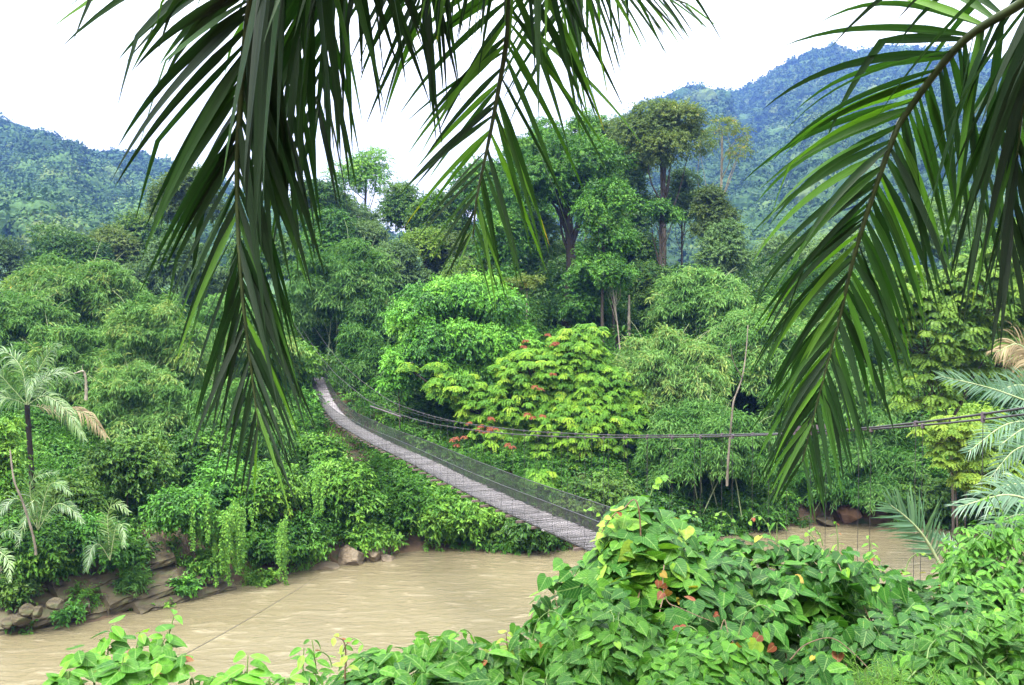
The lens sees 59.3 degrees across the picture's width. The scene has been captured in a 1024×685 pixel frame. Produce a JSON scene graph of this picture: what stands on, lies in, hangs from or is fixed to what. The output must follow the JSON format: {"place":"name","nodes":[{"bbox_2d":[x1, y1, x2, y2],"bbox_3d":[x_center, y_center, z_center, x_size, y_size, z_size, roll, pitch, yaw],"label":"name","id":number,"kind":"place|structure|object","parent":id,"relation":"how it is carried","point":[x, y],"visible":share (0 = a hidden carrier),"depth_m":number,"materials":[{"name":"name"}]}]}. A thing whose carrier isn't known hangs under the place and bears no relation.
{"place":"outdoors","nodes":[
{"label":"outdoors","id":0,"kind":"place"},
{"bbox_2d":[0,255,393,293],"bbox_3d":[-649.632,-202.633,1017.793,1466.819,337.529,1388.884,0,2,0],"label":"hill","id":1,"kind":"structure","parent":0,"point":[272,287],"depth_m":401.18,"materials":[{"name":"green plant"}]},
{"bbox_2d":[0,112,519,270],"bbox_3d":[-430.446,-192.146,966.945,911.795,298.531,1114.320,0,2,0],"label":"forest","id":2,"kind":"object","parent":1,"relation":"on","point":[48,177],"visible":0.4,"depth_m":769.39,"materials":[{"name":"green plant"}]},
{"bbox_2d":[0,523,1023,684],"bbox_3d":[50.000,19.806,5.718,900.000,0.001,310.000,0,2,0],"label":"river","id":3,"kind":"structure","parent":0,"point":[400,599],"depth_m":60.14,"materials":[{"name":"liquid"}]},
{"bbox_2d":[0,347,1023,684],"bbox_3d":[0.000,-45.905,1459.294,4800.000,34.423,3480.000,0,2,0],"label":"ground","id":4,"kind":"structure","parent":0,"point":[414,543],"depth_m":82.67,"materials":[{"name":"soil"}]},
{"bbox_2d":[0,234,32,288],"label":"forest tree","id":5,"kind":"object","parent":4,"relation":"on","point":[11,258],"visible":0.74,"depth_m":172.86,"materials":[{"name":"green plant"}]},
{"bbox_2d":[0,414,40,515],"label":"shrub","id":6,"kind":"object","parent":4,"relation":"on","point":[5,465],"visible":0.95,"depth_m":57.66,"materials":[{"name":"green plant"}]},
{"bbox_2d":[0,563,47,612],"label":"shrub","id":7,"kind":"object","parent":4,"relation":"on","point":[17,590],"visible":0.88,"depth_m":56.23,"materials":[{"name":"green plant"}]},
{"bbox_2d":[0,278,80,354],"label":"bamboo thicket","id":8,"kind":"object","parent":4,"relation":"on","point":[20,314],"visible":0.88,"depth_m":90.06,"materials":[{"name":"green plant"}]},
{"bbox_2d":[0,504,84,578],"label":"shrub","id":9,"kind":"object","parent":4,"relation":"on","point":[51,536],"visible":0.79,"depth_m":56.40,"materials":[{"name":"green plant"}]},
{"bbox_2d":[0,468,84,548],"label":"understorey palm","id":10,"kind":"object","parent":4,"relation":"on","point":[36,510],"visible":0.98,"depth_m":55.16,"materials":[{"name":"green plant"}]},
{"bbox_2d":[18,221,87,268],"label":"forest tree","id":11,"kind":"object","parent":4,"relation":"on","point":[46,243],"visible":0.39,"depth_m":167.67,"materials":[{"name":"green plant"}]},
{"bbox_2d":[0,342,109,510],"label":"palm tree","id":12,"kind":"object","parent":4,"relation":"on","point":[29,385],"visible":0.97,"depth_m":61.96,"materials":[{"name":"green plant"}]},
{"bbox_2d":[0,314,112,408],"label":"bamboo thicket","id":13,"kind":"object","parent":4,"relation":"on","point":[76,351],"visible":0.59,"depth_m":85.55,"materials":[{"name":"green plant"}]},
{"bbox_2d":[12,472,120,537],"bbox_3d":[-31.056,12.342,62.666,6.078,6.695,6.031,0,2,0],"label":"shrub","id":14,"kind":"object","parent":4,"relation":"on","point":[85,497],"visible":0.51,"depth_m":61.83,"materials":[{"name":"green plant"}]},
{"bbox_2d":[3,239,155,344],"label":"bamboo thicket","id":15,"kind":"object","parent":4,"relation":"on","point":[90,289],"visible":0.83,"depth_m":96.98,"materials":[{"name":"green plant"}]},
{"bbox_2d":[51,232,115,264],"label":"forest tree","id":16,"kind":"object","parent":4,"relation":"on","point":[79,248],"visible":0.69,"depth_m":147.87,"materials":[{"name":"green plant"}]},
{"bbox_2d":[0,533,176,602],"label":"rock ledge","id":17,"kind":"object","parent":4,"relation":"on","point":[162,558],"visible":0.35,"depth_m":59.80,"materials":[{"name":"grey stone"}]},
{"bbox_2d":[63,508,139,575],"bbox_3d":[-27.377,14.011,59.758,5.280,5.714,4.569,0,2,0],"label":"shrub","id":18,"kind":"object","parent":4,"relation":"on","point":[90,526],"visible":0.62,"depth_m":58.88,"materials":[{"name":"green plant"}]},
{"bbox_2d":[81,498,130,574],"bbox_3d":[-25.402,12.100,56.770,3.155,4.664,1.978,0,2,0],"label":"understorey palm","id":19,"kind":"object","parent":4,"relation":"on","point":[90,553],"visible":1,"depth_m":56.97,"materials":[{"name":"green plant"}]},
{"bbox_2d":[84,221,144,264],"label":"forest tree","id":20,"kind":"object","parent":4,"relation":"on","point":[121,241],"visible":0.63,"depth_m":155.56,"materials":[{"name":"green plant"}]},
{"bbox_2d":[0,557,236,634],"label":"rock ledge","id":21,"kind":"object","parent":4,"relation":"on","point":[160,593],"visible":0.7,"depth_m":59.71,"materials":[{"name":"grey stone"}]},
{"bbox_2d":[42,615,195,684],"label":"leafy plant","id":22,"kind":"object","parent":4,"relation":"on","point":[159,663],"visible":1,"depth_m":4.07,"materials":[{"name":"green plant"}]},
{"bbox_2d":[73,429,184,520],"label":"shrub","id":23,"kind":"object","parent":4,"relation":"on","point":[125,460],"visible":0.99,"depth_m":65.20,"materials":[{"name":"green plant"}]},
{"bbox_2d":[74,354,199,444],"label":"bamboo thicket","id":24,"kind":"object","parent":4,"relation":"on","point":[136,397],"visible":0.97,"depth_m":75.93,"materials":[{"name":"green plant"}]},
{"bbox_2d":[109,207,174,267],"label":"forest tree","id":25,"kind":"object","parent":4,"relation":"on","point":[137,228],"visible":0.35,"depth_m":161.47,"materials":[{"name":"green plant"}]},
{"bbox_2d":[93,288,216,393],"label":"bamboo thicket","id":26,"kind":"object","parent":4,"relation":"on","point":[137,330],"visible":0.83,"depth_m":81.66,"materials":[{"name":"green plant"}]},
{"bbox_2d":[127,229,219,303],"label":"forest tree","id":27,"kind":"object","parent":4,"relation":"on","point":[148,259],"visible":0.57,"depth_m":136.63,"materials":[{"name":"green plant"}]},
{"bbox_2d":[137,480,234,571],"bbox_3d":[-22.904,14.075,63.212,6.284,8.784,5.626,0,2,0],"label":"shrub","id":28,"kind":"object","parent":4,"relation":"on","point":[168,506],"visible":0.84,"depth_m":61.85,"materials":[{"name":"green plant"}]},
{"bbox_2d":[210,510,233,587],"bbox_3d":[-20.224,14.405,63.000,1.893,5.457,2.234,0,2,0],"label":"hanging creeper","id":29,"kind":"object","parent":28,"relation":"hanging from","point":[224,545],"visible":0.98,"depth_m":62.61,"materials":[{"name":"green plant"}]},
{"bbox_2d":[226,499,256,574],"bbox_3d":[-19.445,13.721,63.785,2.352,5.569,2.435,0,2,0],"label":"hanging creeper","id":30,"kind":"object","parent":28,"relation":"hanging from","point":[238,527],"visible":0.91,"depth_m":62.97,"materials":[{"name":"green plant"}]},
{"bbox_2d":[141,162,234,238],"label":"forest tree","id":31,"kind":"object","parent":4,"relation":"on","point":[176,200],"visible":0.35,"depth_m":147.20,"materials":[{"name":"green plant"}]},
{"bbox_2d":[164,420,248,484],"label":"shrub","id":32,"kind":"object","parent":4,"relation":"on","point":[182,446],"visible":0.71,"depth_m":70.37,"materials":[{"name":"green plant"}]},
{"bbox_2d":[182,449,257,512],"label":"shrub","id":33,"kind":"object","parent":4,"relation":"on","point":[207,479],"visible":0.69,"depth_m":67.46,"materials":[{"name":"green plant"}]},
{"bbox_2d":[180,374,300,465],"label":"bamboo thicket","id":34,"kind":"object","parent":4,"relation":"on","point":[228,408],"visible":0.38,"depth_m":74.17,"materials":[{"name":"green plant"}]},
{"bbox_2d":[210,651,275,684],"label":"leafy plant","id":35,"kind":"object","parent":4,"relation":"on","point":[233,673],"visible":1,"depth_m":4.18,"materials":[{"name":"green plant"}]},
{"bbox_2d":[191,292,311,375],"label":"bamboo thicket","id":36,"kind":"object","parent":4,"relation":"on","point":[202,317],"visible":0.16,"depth_m":92.71,"materials":[{"name":"green plant"}]},
{"bbox_2d":[209,456,313,527],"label":"shrub","id":37,"kind":"object","parent":4,"relation":"on","point":[269,494],"visible":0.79,"depth_m":67.91,"materials":[{"name":"green plant"}]},
{"bbox_2d":[221,231,308,285],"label":"forest tree","id":38,"kind":"object","parent":4,"relation":"on","point":[289,248],"visible":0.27,"depth_m":138.11,"materials":[{"name":"green plant"}]},
{"bbox_2d":[236,512,311,569],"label":"shrub","id":39,"kind":"object","parent":4,"relation":"on","point":[263,543],"visible":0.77,"depth_m":67.41,"materials":[{"name":"green plant"}]},
{"bbox_2d":[270,639,333,684],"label":"leafy plant","id":40,"kind":"object","parent":4,"relation":"on","point":[303,677],"visible":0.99,"depth_m":4.39,"materials":[{"name":"green plant"}]},
{"bbox_2d":[287,504,341,566],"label":"shrub","id":41,"kind":"object","parent":4,"relation":"on","point":[311,522],"visible":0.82,"depth_m":68.87,"materials":[{"name":"green plant"}]},
{"bbox_2d":[287,430,352,467],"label":"shrub","id":42,"kind":"object","parent":4,"relation":"on","point":[315,450],"visible":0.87,"depth_m":80.66,"materials":[{"name":"green plant"}]},
{"bbox_2d":[288,174,356,232],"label":"forest tree","id":43,"kind":"object","parent":4,"relation":"on","point":[326,195],"visible":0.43,"depth_m":155.30,"materials":[{"name":"green plant"}]},
{"bbox_2d":[299,204,369,256],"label":"forest tree","id":44,"kind":"object","parent":4,"relation":"on","point":[332,221],"visible":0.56,"depth_m":141.94,"materials":[{"name":"green plant"}]},
{"bbox_2d":[281,222,404,369],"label":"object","id":45,"kind":"object","parent":4,"relation":"on","point":[351,289],"visible":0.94,"depth_m":108.54,"materials":[{"name":"green plant"}]},
{"bbox_2d":[296,452,397,525],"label":"shrub","id":46,"kind":"object","parent":4,"relation":"on","point":[347,483],"visible":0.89,"depth_m":72.16,"materials":[{"name":"green plant"}]},
{"bbox_2d":[324,319,392,391],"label":"bamboo thicket","id":47,"kind":"object","parent":4,"relation":"on","point":[361,349],"visible":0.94,"depth_m":98.34,"materials":[{"name":"green plant"}]},
{"bbox_2d":[320,145,396,210],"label":"forest tree","id":48,"kind":"object","parent":4,"relation":"on","point":[366,169],"visible":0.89,"depth_m":181.11,"materials":[{"name":"green plant"}]},
{"bbox_2d":[335,518,408,556],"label":"shrub","id":49,"kind":"object","parent":4,"relation":"on","point":[373,534],"visible":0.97,"depth_m":72.06,"materials":[{"name":"green plant"}]},
{"bbox_2d":[355,466,428,534],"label":"shrub","id":50,"kind":"object","parent":4,"relation":"on","point":[400,490],"visible":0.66,"depth_m":74.61,"materials":[{"name":"green plant"}]},
{"bbox_2d":[52,0,732,519],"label":"palm tree","id":51,"kind":"object","parent":4,"relation":"on","point":[268,66],"visible":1,"depth_m":2.98,"materials":[{"name":"green plant"}]},
{"bbox_2d":[372,347,419,438],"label":"tree","id":52,"kind":"object","parent":4,"relation":"on","point":[395,380],"visible":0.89,"depth_m":87.46,"materials":[{"name":"green plant"}]},
{"bbox_2d":[374,177,424,237],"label":"forest tree","id":53,"kind":"object","parent":4,"relation":"on","point":[392,212],"visible":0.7,"depth_m":165.06,"materials":[{"name":"green plant"}]},
{"bbox_2d":[369,235,437,300],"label":"forest tree","id":54,"kind":"object","parent":4,"relation":"on","point":[405,266],"visible":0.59,"depth_m":132.62,"materials":[{"name":"green plant"}]},
{"bbox_2d":[398,224,450,270],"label":"forest tree","id":55,"kind":"object","parent":4,"relation":"on","point":[424,240],"visible":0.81,"depth_m":137.72,"materials":[{"name":"green plant"}]},
{"bbox_2d":[305,610,567,684],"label":"leafy bush","id":56,"kind":"object","parent":4,"relation":"on","point":[439,661],"visible":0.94,"depth_m":4.71,"materials":[{"name":"green plant"}]},
{"bbox_2d":[398,188,474,241],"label":"forest tree","id":57,"kind":"object","parent":4,"relation":"on","point":[442,217],"visible":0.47,"depth_m":156.64,"materials":[{"name":"green plant"}]},
{"bbox_2d":[408,485,503,546],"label":"shrub","id":58,"kind":"object","parent":4,"relation":"on","point":[448,514],"visible":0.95,"depth_m":74.14,"materials":[{"name":"green plant"}]},
{"bbox_2d":[377,265,540,393],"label":"round tree","id":59,"kind":"object","parent":4,"relation":"on","point":[419,316],"visible":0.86,"depth_m":88.55,"materials":[{"name":"green plant"}]},
{"bbox_2d":[429,153,505,233],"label":"forest tree","id":60,"kind":"object","parent":4,"relation":"on","point":[462,196],"visible":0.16,"depth_m":154.52,"materials":[{"name":"green plant"}]},
{"bbox_2d":[464,203,544,271],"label":"forest tree","id":61,"kind":"object","parent":4,"relation":"on","point":[519,236],"visible":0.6,"depth_m":115.67,"materials":[{"name":"green plant"}]},
{"bbox_2d":[0,317,1023,635],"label":"undergrowth","id":62,"kind":"object","parent":4,"relation":"on","point":[58,443],"visible":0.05,"depth_m":82.19,"materials":[{"name":"green plant"}]},
{"bbox_2d":[0,249,1023,430],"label":"undergrowth","id":63,"kind":"object","parent":4,"relation":"on","point":[553,302],"visible":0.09,"depth_m":113.93,"materials":[{"name":"green plant"}]},
{"bbox_2d":[396,323,656,477],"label":"flame tree","id":64,"kind":"object","parent":4,"relation":"on","point":[568,389],"visible":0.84,"depth_m":83.71,"materials":[{"name":"green plant"}]},
{"bbox_2d":[481,500,571,556],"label":"shrub","id":65,"kind":"object","parent":4,"relation":"on","point":[522,533],"visible":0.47,"depth_m":73.41,"materials":[{"name":"green plant"}]},
{"bbox_2d":[516,207,564,280],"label":"forest tree","id":66,"kind":"object","parent":4,"relation":"on","point":[550,226],"visible":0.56,"depth_m":118.47,"materials":[{"name":"green plant"}]},
{"bbox_2d":[500,128,638,328],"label":"giant tree","id":67,"kind":"object","parent":4,"relation":"on","point":[586,160],"visible":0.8,"depth_m":113.35,"materials":[{"name":"green plant"}]},
{"bbox_2d":[557,267,631,323],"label":"forest tree","id":68,"kind":"object","parent":4,"relation":"on","point":[586,298],"visible":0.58,"depth_m":107.81,"materials":[{"name":"green plant"}]},
{"bbox_2d":[546,468,658,528],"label":"shrub","id":69,"kind":"object","parent":4,"relation":"on","point":[619,491],"visible":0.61,"depth_m":76.11,"materials":[{"name":"green plant"}]},
{"bbox_2d":[567,175,645,342],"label":"forest tree","id":70,"kind":"object","parent":4,"relation":"on","point":[590,210],"visible":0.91,"depth_m":104.59,"materials":[{"name":"green plant"}]},
{"bbox_2d":[536,601,681,684],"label":"leafy bush","id":71,"kind":"object","parent":4,"relation":"on","point":[594,647],"visible":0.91,"depth_m":4.26,"materials":[{"name":"green plant"}]},
{"bbox_2d":[586,258,642,353],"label":"forest tree","id":72,"kind":"object","parent":4,"relation":"on","point":[619,271],"visible":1,"depth_m":98.73,"materials":[{"name":"green plant"}]},
{"bbox_2d":[595,163,658,232],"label":"forest tree","id":73,"kind":"object","parent":4,"relation":"on","point":[635,179],"visible":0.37,"depth_m":143.81,"materials":[{"name":"green plant"}]},
{"bbox_2d":[628,256,675,330],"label":"forest tree","id":74,"kind":"object","parent":4,"relation":"on","point":[649,273],"visible":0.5,"depth_m":116.47,"materials":[{"name":"green plant"}]},
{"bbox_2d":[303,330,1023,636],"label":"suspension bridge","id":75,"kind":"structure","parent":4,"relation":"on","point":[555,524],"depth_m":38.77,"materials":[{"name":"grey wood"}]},
{"bbox_2d":[640,197,688,326],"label":"forest tree","id":76,"kind":"object","parent":4,"relation":"on","point":[663,211],"visible":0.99,"depth_m":123.28,"materials":[{"name":"green plant"}]},
{"bbox_2d":[603,96,730,266],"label":"emergent tree","id":77,"kind":"object","parent":4,"relation":"on","point":[660,127],"visible":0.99,"depth_m":136.69,"materials":[{"name":"green plant"}]},
{"bbox_2d":[605,317,736,421],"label":"bamboo thicket","id":78,"kind":"object","parent":4,"relation":"on","point":[669,366],"visible":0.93,"depth_m":84.82,"materials":[{"name":"green plant"}]},
{"bbox_2d":[653,165,703,264],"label":"forest tree","id":79,"kind":"object","parent":4,"relation":"on","point":[685,193],"visible":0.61,"depth_m":146.52,"materials":[{"name":"green plant"}]},
{"bbox_2d":[637,263,755,345],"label":"bamboo thicket","id":80,"kind":"object","parent":4,"relation":"on","point":[708,296],"visible":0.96,"depth_m":101.38,"materials":[{"name":"green plant"}]},
{"bbox_2d":[628,384,781,515],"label":"bamboo thicket","id":81,"kind":"object","parent":4,"relation":"on","point":[670,459],"visible":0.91,"depth_m":79.48,"materials":[{"name":"green plant"}]},
{"bbox_2d":[636,601,782,684],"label":"leafy bush","id":82,"kind":"object","parent":4,"relation":"on","point":[719,659],"visible":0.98,"depth_m":4.07,"materials":[{"name":"green plant"}]},
{"bbox_2d":[682,183,745,267],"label":"forest tree","id":83,"kind":"object","parent":4,"relation":"on","point":[712,198],"visible":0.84,"depth_m":133.84,"materials":[{"name":"green plant"}]},
{"bbox_2d":[691,217,756,278],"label":"forest tree","id":84,"kind":"object","parent":4,"relation":"on","point":[725,251],"visible":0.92,"depth_m":128.70,"materials":[{"name":"green plant"}]},
{"bbox_2d":[692,112,757,192],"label":"forest tree","id":85,"kind":"object","parent":4,"relation":"on","point":[728,120],"visible":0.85,"depth_m":148.13,"materials":[{"name":"green plant"}]},
{"bbox_2d":[709,480,802,532],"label":"shrub","id":86,"kind":"object","parent":4,"relation":"on","point":[753,503],"visible":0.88,"depth_m":80.80,"materials":[{"name":"green plant"}]},
{"bbox_2d":[509,495,1023,684],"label":"climbing vine","id":87,"kind":"object","parent":4,"relation":"on","point":[799,595],"visible":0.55,"depth_m":5.80,"materials":[{"name":"green plant"}]},
{"bbox_2d":[572,475,719,637],"bbox_3d":[0.812,1.647,5.784,0.894,1.583,1.594,0,2,0],"label":"climbing vine","id":88,"kind":"object","parent":87,"relation":"attached to","point":[651,551],"visible":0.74,"depth_m":5.50,"materials":[{"name":"green plant"}]},
{"bbox_2d":[701,293,844,426],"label":"bamboo thicket","id":89,"kind":"object","parent":4,"relation":"on","point":[732,329],"visible":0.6,"depth_m":93.01,"materials":[{"name":"green plant"}]},
{"bbox_2d":[748,336,905,452],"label":"bamboo thicket","id":90,"kind":"object","parent":4,"relation":"on","point":[879,413],"visible":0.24,"depth_m":86.95,"materials":[{"name":"green plant"}]},
{"bbox_2d":[783,611,917,684],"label":"climbing vine","id":91,"kind":"object","parent":4,"relation":"on","point":[860,641],"visible":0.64,"depth_m":5.12,"materials":[{"name":"green plant"}]},
{"bbox_2d":[785,430,925,515],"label":"bamboo thicket","id":92,"kind":"object","parent":4,"relation":"on","point":[887,465],"visible":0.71,"depth_m":82.73,"materials":[{"name":"green plant"}]},
{"bbox_2d":[744,0,1023,522],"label":"palm tree","id":93,"kind":"object","parent":4,"relation":"on","point":[1003,126],"visible":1,"depth_m":2.98,"materials":[{"name":"green plant"}]},
{"bbox_2d":[844,653,947,684],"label":"feathery plant","id":94,"kind":"object","parent":4,"relation":"on","point":[877,681],"visible":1,"depth_m":3.90,"materials":[{"name":"green plant"}]},
{"bbox_2d":[871,485,958,566],"bbox_3d":[6.169,5.180,13.494,2.102,6.310,0.763,-2,3,-37],"label":"young palm","id":95,"kind":"object","parent":4,"relation":"on","point":[906,524],"visible":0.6,"depth_m":13.19,"materials":[{"name":"green plant"}]},
{"bbox_2d":[854,217,1023,540],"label":"feathery tree","id":96,"kind":"object","parent":4,"relation":"on","point":[972,332],"visible":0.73,"depth_m":60.50,"materials":[{"name":"green plant"}]},
{"bbox_2d":[891,472,986,527],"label":"shrub","id":97,"kind":"object","parent":4,"relation":"on","point":[936,488],"visible":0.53,"depth_m":82.01,"materials":[{"name":"green plant"}]},
{"bbox_2d":[894,188,986,266],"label":"forest tree","id":98,"kind":"object","parent":4,"relation":"on","point":[948,200],"visible":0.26,"depth_m":144.91,"materials":[{"name":"green plant"}]},
{"bbox_2d":[876,608,1023,684],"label":"leafy bush","id":99,"kind":"object","parent":4,"relation":"on","point":[992,645],"visible":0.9,"depth_m":4.30,"materials":[{"name":"green plant"}]},
{"bbox_2d":[909,414,1023,546],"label":"feathery tree","id":100,"kind":"object","parent":4,"relation":"on","point":[960,477],"visible":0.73,"depth_m":47.38,"materials":[{"name":"green plant"}]},
{"bbox_2d":[926,494,1023,619],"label":"leafy bush","id":101,"kind":"object","parent":4,"relation":"on","point":[1002,543],"visible":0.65,"depth_m":6.40,"materials":[{"name":"green plant"}]},
{"bbox_2d":[932,321,1023,486],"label":"palm tree","id":102,"kind":"object","parent":4,"relation":"on","point":[1013,387],"visible":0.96,"depth_m":18.14,"materials":[{"name":"green plant"}]},
{"bbox_2d":[945,463,1023,539],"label":"young palm","id":103,"kind":"object","parent":4,"relation":"on","point":[1016,486],"visible":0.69,"depth_m":12.11,"materials":[{"name":"green plant"}]},
{"bbox_2d":[0,0,1023,233],"label":"sky","id":104,"kind":"structure","parent":0,"point":[73,89],"materials":[{"name":"white"}]},
{"bbox_3d":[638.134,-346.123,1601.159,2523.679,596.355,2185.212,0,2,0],"label":"mountain","id":105,"kind":"structure","parent":0,"visible":0},
{"bbox_2d":[471,40,1023,269],"bbox_3d":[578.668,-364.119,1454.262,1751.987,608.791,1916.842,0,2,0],"label":"forest","id":106,"kind":"object","parent":105,"relation":"on","point":[745,104],"visible":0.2,"depth_m":1024.45,"materials":[{"name":"green plant"}]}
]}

